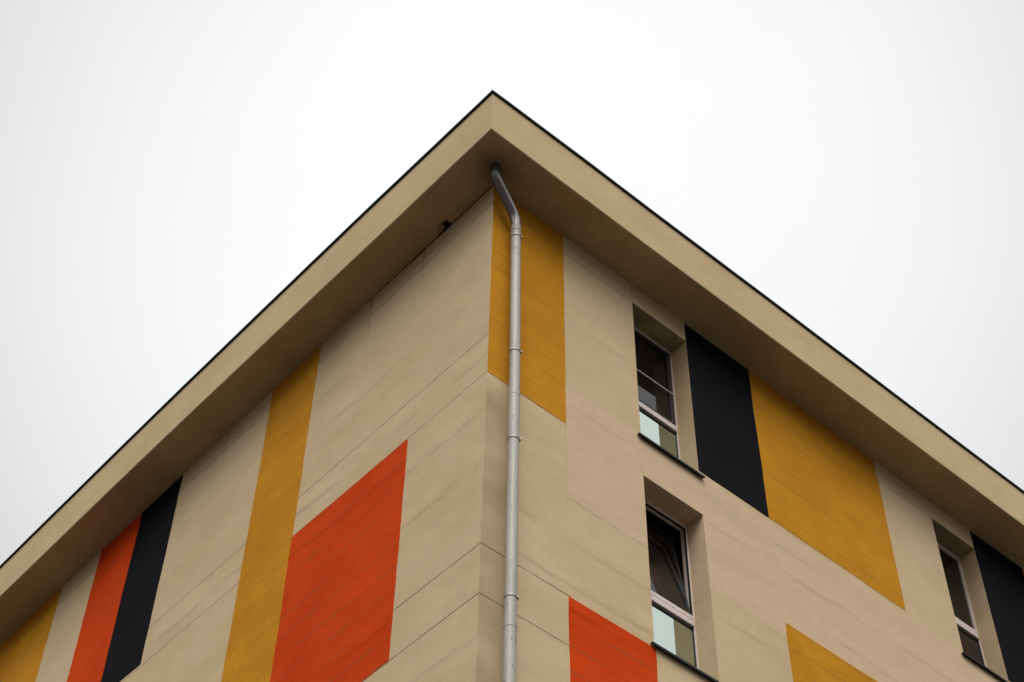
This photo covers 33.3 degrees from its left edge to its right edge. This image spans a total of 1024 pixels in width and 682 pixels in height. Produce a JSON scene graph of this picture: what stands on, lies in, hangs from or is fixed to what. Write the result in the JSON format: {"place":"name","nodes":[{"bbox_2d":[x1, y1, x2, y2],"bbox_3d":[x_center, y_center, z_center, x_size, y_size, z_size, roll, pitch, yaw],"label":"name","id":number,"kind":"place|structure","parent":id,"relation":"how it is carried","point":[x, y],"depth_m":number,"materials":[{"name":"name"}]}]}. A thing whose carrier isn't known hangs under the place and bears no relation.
{"place":"outdoors","nodes":[
{"label":"outdoors","id":0,"kind":"place"},
{"bbox_2d":[0,90,1023,681],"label":"apartment building","id":1,"kind":"structure","parent":0,"point":[492,386],"depth_m":19.55,"materials":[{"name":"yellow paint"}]},
{"bbox_2d":[634,327,704,477],"bbox_3d":[1.651,0.600,19.614,1.003,2.349,0.362,34,-57,-25],"label":"window","id":2,"kind":"structure","parent":1,"relation":"in","point":[656,394],"depth_m":19.87,"materials":[{"name":"glass"}]},
{"bbox_2d":[645,500,718,681],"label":"window","id":3,"kind":"structure","parent":1,"relation":"in","point":[674,630],"depth_m":17.68,"materials":[{"name":"glass"}]},
{"bbox_2d":[937,543,1007,681],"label":"window","id":4,"kind":"structure","parent":1,"relation":"in","point":[966,625],"depth_m":22.20,"materials":[{"name":"glass"}]},
{"bbox_2d":[0,0,1023,564],"label":"sky","id":5,"kind":"structure","parent":0,"point":[168,168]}
]}

